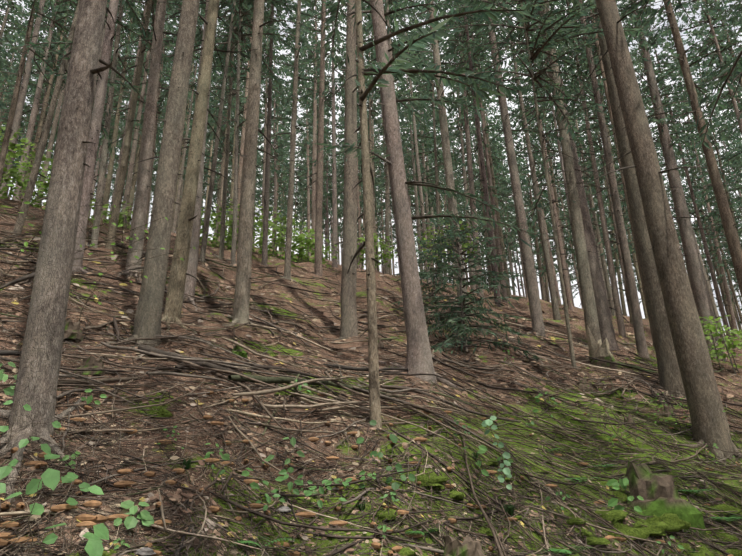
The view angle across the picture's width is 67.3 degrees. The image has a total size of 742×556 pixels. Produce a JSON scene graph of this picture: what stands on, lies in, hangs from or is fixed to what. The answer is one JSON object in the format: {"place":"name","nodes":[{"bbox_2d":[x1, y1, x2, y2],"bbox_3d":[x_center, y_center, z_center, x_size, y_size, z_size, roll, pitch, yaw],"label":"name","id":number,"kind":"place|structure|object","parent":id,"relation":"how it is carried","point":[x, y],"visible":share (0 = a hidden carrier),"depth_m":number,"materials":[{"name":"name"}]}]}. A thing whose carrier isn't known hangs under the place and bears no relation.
{"place":"outdoors","nodes":[
{"label":"outdoors","id":0,"kind":"place"},
{"bbox_2d":[0,198,741,555],"bbox_3d":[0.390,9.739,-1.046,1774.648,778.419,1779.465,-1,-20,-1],"label":"forest ground","id":1,"kind":"structure","parent":0,"point":[396,288],"depth_m":6.66,"materials":[{"name":"brown soil"}]},
{"bbox_2d":[0,0,741,503],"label":"tree trunks","id":2,"kind":"object","parent":1,"relation":"on","point":[678,302],"visible":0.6,"depth_m":13.66,"materials":[{"name":"brown plant"}]},
{"bbox_2d":[0,0,741,363],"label":"spruce crowns","id":3,"kind":"object","parent":2,"relation":"attached to","point":[488,86],"visible":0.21,"depth_m":33.05,"materials":[{"name":"green plant"}]},
{"bbox_2d":[0,199,741,555],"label":"fallen branches","id":4,"kind":"object","parent":1,"relation":"on","point":[216,367],"visible":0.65,"depth_m":4.93,"materials":[{"name":"brown wood"}]},
{"bbox_2d":[0,198,741,555],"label":"fallen leaves","id":5,"kind":"object","parent":1,"relation":"on","point":[88,520],"visible":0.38,"depth_m":4.24,"materials":[{"name":"brown plant"}]},
{"bbox_2d":[0,179,741,555],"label":"undergrowth","id":6,"kind":"object","parent":1,"relation":"on","point":[50,479],"visible":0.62,"depth_m":3.81,"materials":[{"name":"green plant"}]},
{"bbox_2d":[0,123,741,374],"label":"bushes","id":7,"kind":"object","parent":1,"relation":"on","point":[302,254],"visible":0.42,"depth_m":22.07,"materials":[{"name":"green plant"}]},
{"bbox_2d":[64,318,705,555],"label":"tree stumps","id":8,"kind":"object","parent":1,"relation":"on","point":[659,494],"visible":0.65,"depth_m":4.99,"materials":[{"name":"brown wood"}]},
{"bbox_2d":[67,357,741,555],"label":"moss cushions","id":9,"kind":"object","parent":1,"relation":"on","point":[656,525],"visible":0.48,"depth_m":4.48,"materials":[{"name":"green plant"}]},
{"bbox_2d":[0,0,741,334],"label":"sky","id":10,"kind":"structure","parent":0,"point":[577,301],"materials":[{"name":"white"}]}
]}

